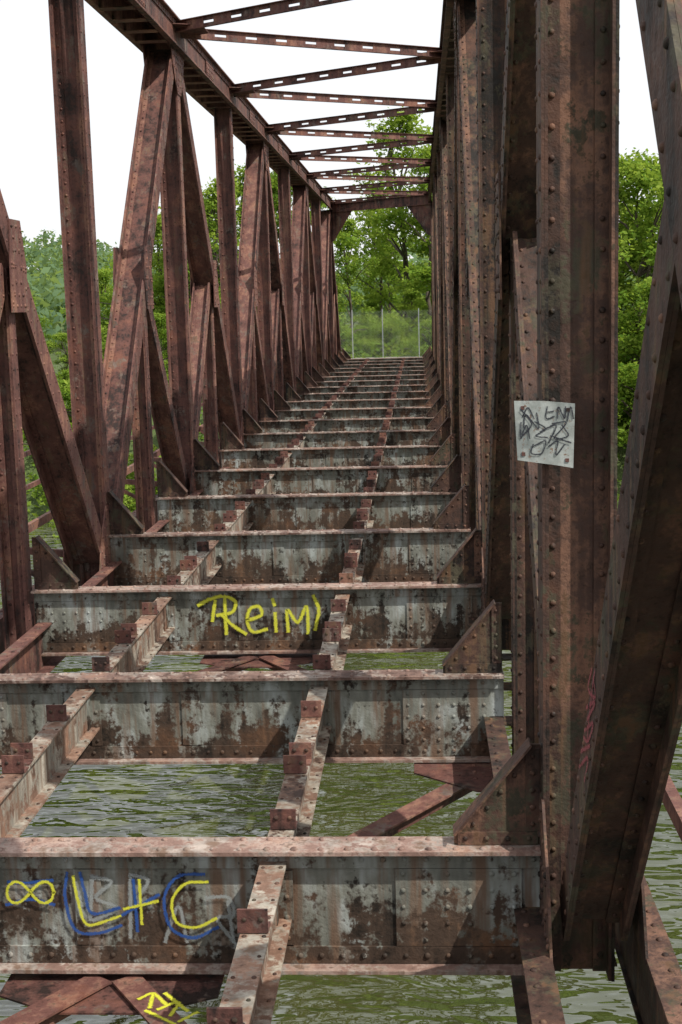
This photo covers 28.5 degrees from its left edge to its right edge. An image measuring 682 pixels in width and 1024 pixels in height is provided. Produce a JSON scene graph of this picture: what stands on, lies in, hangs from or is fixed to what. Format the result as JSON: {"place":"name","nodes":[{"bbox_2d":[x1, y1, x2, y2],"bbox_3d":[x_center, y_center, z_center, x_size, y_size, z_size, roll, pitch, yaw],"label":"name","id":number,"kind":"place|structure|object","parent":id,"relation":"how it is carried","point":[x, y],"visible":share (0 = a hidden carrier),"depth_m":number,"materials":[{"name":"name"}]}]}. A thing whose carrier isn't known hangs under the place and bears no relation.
{"place":"outdoors","nodes":[
{"label":"outdoors","id":0,"kind":"place"},
{"bbox_2d":[23,269,628,521],"bbox_3d":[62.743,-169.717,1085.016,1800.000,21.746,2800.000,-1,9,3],"label":"ground","id":1,"kind":"structure","parent":0,"point":[29,467],"depth_m":61.24,"materials":[{"name":"green plant"}]},
{"bbox_2d":[32,296,53,350],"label":"tree","id":2,"kind":"object","parent":1,"relation":"on","point":[43,320],"visible":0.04,"depth_m":113.53,"materials":[{"name":"green plant"}]},
{"bbox_2d":[46,332,69,389],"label":"tree","id":3,"kind":"object","parent":1,"relation":"on","point":[63,359],"visible":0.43,"depth_m":72.19,"materials":[{"name":"green plant"}]},
{"bbox_2d":[59,382,71,422],"bbox_3d":[-12.234,-5.159,63.884,5.406,3.020,3.396,3,10,26],"label":"bush","id":4,"kind":"object","parent":1,"relation":"on","point":[66,395],"visible":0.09,"depth_m":63.29,"materials":[{"name":"green plant"}]},
{"bbox_2d":[37,458,134,510],"bbox_3d":[-10.277,-1.094,58.190,6.001,3.352,3.770,3,10,27],"label":"bush","id":5,"kind":"object","parent":1,"relation":"on","point":[41,498],"visible":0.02,"depth_m":58.15,"materials":[{"name":"green plant"}]},
{"bbox_2d":[45,478,135,537],"bbox_3d":[-9.215,0.287,55.781,6.379,3.563,4.007,-7,10,-33],"label":"bush","id":6,"kind":"object","parent":1,"relation":"on","point":[129,501],"visible":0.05,"depth_m":54.94,"materials":[{"name":"green plant"}]},
{"bbox_2d":[30,430,157,493],"bbox_3d":[-10.975,-1.712,58.911,7.066,3.947,4.439,1,9,18],"label":"bush","id":7,"kind":"object","parent":1,"relation":"on","point":[131,462],"visible":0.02,"depth_m":58.62,"materials":[{"name":"green plant"}]},
{"bbox_2d":[102,340,105,358],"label":"tree","id":8,"kind":"object","parent":1,"relation":"on","point":[103,348],"visible":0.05,"depth_m":69.22,"materials":[{"name":"green plant"}]},
{"bbox_2d":[98,266,113,360],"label":"tree","id":9,"kind":"object","parent":1,"relation":"on","point":[103,276],"visible":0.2,"depth_m":99.68,"materials":[{"name":"green plant"}]},
{"bbox_2d":[59,208,219,373],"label":"tree","id":10,"kind":"object","parent":1,"relation":"on","point":[157,259],"visible":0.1,"depth_m":90.59,"materials":[{"name":"green plant"}]},
{"bbox_2d":[153,312,168,377],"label":"tree","id":11,"kind":"object","parent":1,"relation":"on","point":[160,318],"visible":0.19,"depth_m":69.71,"materials":[{"name":"green plant"}]},
{"bbox_2d":[152,198,239,373],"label":"tree","id":12,"kind":"object","parent":1,"relation":"on","point":[160,288],"visible":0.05,"depth_m":86.32,"materials":[{"name":"green plant"}]},
{"bbox_2d":[162,177,243,306],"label":"tree","id":13,"kind":"object","parent":1,"relation":"on","point":[210,197],"visible":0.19,"depth_m":82.08,"materials":[{"name":"green plant"}]},
{"bbox_2d":[209,163,278,291],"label":"tree","id":14,"kind":"object","parent":1,"relation":"on","point":[240,178],"visible":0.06,"depth_m":87.74,"materials":[{"name":"green plant"}]},
{"bbox_2d":[239,171,365,254],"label":"tree","id":15,"kind":"object","parent":1,"relation":"on","point":[274,185],"visible":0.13,"depth_m":83.95,"materials":[{"name":"green plant"}]},
{"bbox_2d":[279,197,363,306],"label":"tree","id":16,"kind":"object","parent":1,"relation":"on","point":[356,303],"visible":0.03,"depth_m":92.35,"materials":[{"name":"green plant"}]},
{"bbox_2d":[22,335,631,525],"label":"undergrowth","id":17,"kind":"object","parent":1,"relation":"on","point":[35,494],"visible":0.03,"depth_m":74.80,"materials":[{"name":"green plant"}]},
{"bbox_2d":[21,229,646,342],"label":"distant forest","id":18,"kind":"object","parent":1,"relation":"on","point":[46,283],"visible":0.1,"depth_m":167.51,"materials":[{"name":"green plant"}]},
{"bbox_2d":[0,0,681,1023],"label":"truss bridge","id":19,"kind":"structure","parent":1,"relation":"on","point":[328,498],"depth_m":10.74,"materials":[{"name":"metal"}]},
{"bbox_2d":[514,401,574,467],"bbox_3d":[1.018,-0.393,6.753,0.301,0.342,0.106,-1,9,3],"label":"metal sign","id":20,"kind":"object","parent":19,"relation":"attached to","point":[544,432],"visible":1,"depth_m":6.70,"materials":[{"name":"metal"}]},
{"bbox_2d":[334,217,379,342],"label":"tree","id":21,"kind":"object","parent":1,"relation":"on","point":[348,226],"visible":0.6,"depth_m":86.09,"materials":[{"name":"green plant"}]},
{"bbox_2d":[339,313,383,357],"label":"bush","id":22,"kind":"object","parent":1,"relation":"on","point":[346,331],"visible":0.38,"depth_m":76.71,"materials":[{"name":"green plant"}]},
{"bbox_2d":[353,300,385,338],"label":"tree","id":23,"kind":"object","parent":1,"relation":"on","point":[371,303],"visible":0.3,"depth_m":94.90,"materials":[{"name":"green plant"}]},
{"bbox_2d":[347,312,410,353],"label":"bush","id":24,"kind":"object","parent":1,"relation":"on","point":[369,319],"visible":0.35,"depth_m":81.00,"materials":[{"name":"green plant"}]},
{"bbox_2d":[344,192,417,319],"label":"tree","id":25,"kind":"object","parent":1,"relation":"on","point":[367,272],"visible":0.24,"depth_m":101.46,"materials":[{"name":"green plant"}]},
{"bbox_2d":[351,356,421,358],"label":"bridge abutment","id":26,"kind":"object","parent":1,"relation":"on","point":[386,357],"depth_m":74.72,"materials":[{"name":"concrete"}]},
{"bbox_2d":[339,308,431,358],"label":"chain link fence","id":27,"kind":"object","parent":26,"relation":"on","point":[382,333],"visible":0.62,"depth_m":73.51,"materials":[{"name":"metal"}]},
{"bbox_2d":[346,106,428,336],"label":"tree","id":28,"kind":"object","parent":1,"relation":"on","point":[399,124],"visible":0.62,"depth_m":94.87,"materials":[{"name":"green plant"}]},
{"bbox_2d":[348,310,430,356],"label":"bush","id":29,"kind":"object","parent":1,"relation":"on","point":[389,327],"visible":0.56,"depth_m":77.82,"materials":[{"name":"green plant"}]},
{"bbox_2d":[362,232,416,321],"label":"tree","id":30,"kind":"object","parent":1,"relation":"on","point":[390,286],"visible":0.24,"depth_m":117.43,"materials":[{"name":"green plant"}]},
{"bbox_2d":[366,126,432,316],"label":"tree","id":31,"kind":"object","parent":1,"relation":"on","point":[407,227],"visible":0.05,"depth_m":91.86,"materials":[{"name":"green plant"}]},
{"bbox_2d":[382,144,431,319],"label":"tree","id":32,"kind":"object","parent":1,"relation":"on","point":[425,152],"visible":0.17,"depth_m":90.15,"materials":[{"name":"green plant"}]},
{"bbox_2d":[385,288,429,346],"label":"tree","id":33,"kind":"object","parent":1,"relation":"on","point":[411,294],"visible":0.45,"depth_m":88.30,"materials":[{"name":"green plant"}]},
{"bbox_2d":[401,317,431,355],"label":"bush","id":34,"kind":"object","parent":1,"relation":"on","point":[428,332],"visible":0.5,"depth_m":76.06,"materials":[{"name":"green plant"}]},
{"bbox_2d":[397,259,618,333],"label":"tree","id":35,"kind":"object","parent":1,"relation":"on","point":[422,276],"visible":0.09,"depth_m":81.80,"materials":[{"name":"green plant"}]},
{"bbox_2d":[617,371,635,448],"bbox_3d":[13.022,-4.367,58.873,4.631,4.118,7.372,3,10,27],"label":"bush","id":36,"kind":"object","parent":1,"relation":"on","point":[622,431],"visible":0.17,"depth_m":58.24,"materials":[{"name":"green plant"}]},
{"bbox_2d":[618,337,641,364],"bbox_3d":[13.952,-6.312,61.742,6.661,3.721,4.184,-7,11,-34],"label":"bush","id":37,"kind":"object","parent":1,"relation":"on","point":[620,360],"visible":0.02,"depth_m":61.72,"materials":[{"name":"green plant"}]},
{"bbox_2d":[618,269,645,341],"bbox_3d":[12.404,-8.956,64.599,6.773,7.023,4.064,-1,9,3],"label":"tree","id":38,"kind":"object","parent":1,"relation":"on","point":[621,280],"visible":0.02,"depth_m":64.58,"materials":[{"name":"green plant"}]},
{"bbox_2d":[621,334,642,359],"bbox_3d":[16.001,-7.219,59.393,6.327,8.018,9.054,3,10,26],"label":"tree","id":39,"kind":"object","parent":1,"relation":"on","point":[634,351],"visible":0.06,"depth_m":58.37,"materials":[{"name":"green plant"}]},
{"bbox_2d":[618,314,646,391],"bbox_3d":[14.952,-7.200,62.889,8.043,4.493,5.053,-6,10,-29],"label":"bush","id":40,"kind":"object","parent":1,"relation":"on","point":[639,336],"depth_m":62.91,"materials":[{"name":"green plant"}]},
{"bbox_2d":[618,276,651,428],"bbox_3d":[13.295,-6.593,58.746,5.062,7.291,8.438,3,10,28],"label":"tree","id":41,"kind":"object","parent":1,"relation":"on","point":[629,370],"visible":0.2,"depth_m":58.27,"materials":[{"name":"green plant"}]},
{"bbox_2d":[618,147,655,333],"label":"tree","id":42,"kind":"object","parent":1,"relation":"on","point":[626,217],"visible":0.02,"depth_m":67.68,"materials":[{"name":"green plant"}]},
{"bbox_2d":[618,153,662,334],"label":"tree","id":43,"kind":"object","parent":1,"relation":"on","point":[649,159],"visible":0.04,"depth_m":66.47,"materials":[{"name":"green plant"}]},
{"bbox_2d":[618,153,663,362],"bbox_3d":[14.915,-11.303,64.590,7.659,11.679,9.189,-2,9,-4],"label":"tree","id":44,"kind":"object","parent":1,"relation":"on","point":[638,177],"visible":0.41,"depth_m":63.10,"materials":[{"name":"green plant"}]},
{"bbox_2d":[0,0,658,270],"label":"sky","id":45,"kind":"structure","parent":0,"point":[29,186],"materials":[{"name":"white"}]},
{"bbox_2d":[0,522,681,1023],"bbox_3d":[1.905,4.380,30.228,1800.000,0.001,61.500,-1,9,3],"label":"water","id":46,"kind":"structure","parent":0,"point":[178,800],"depth_m":23.70,"materials":[{"name":"green liquid"}]}
]}

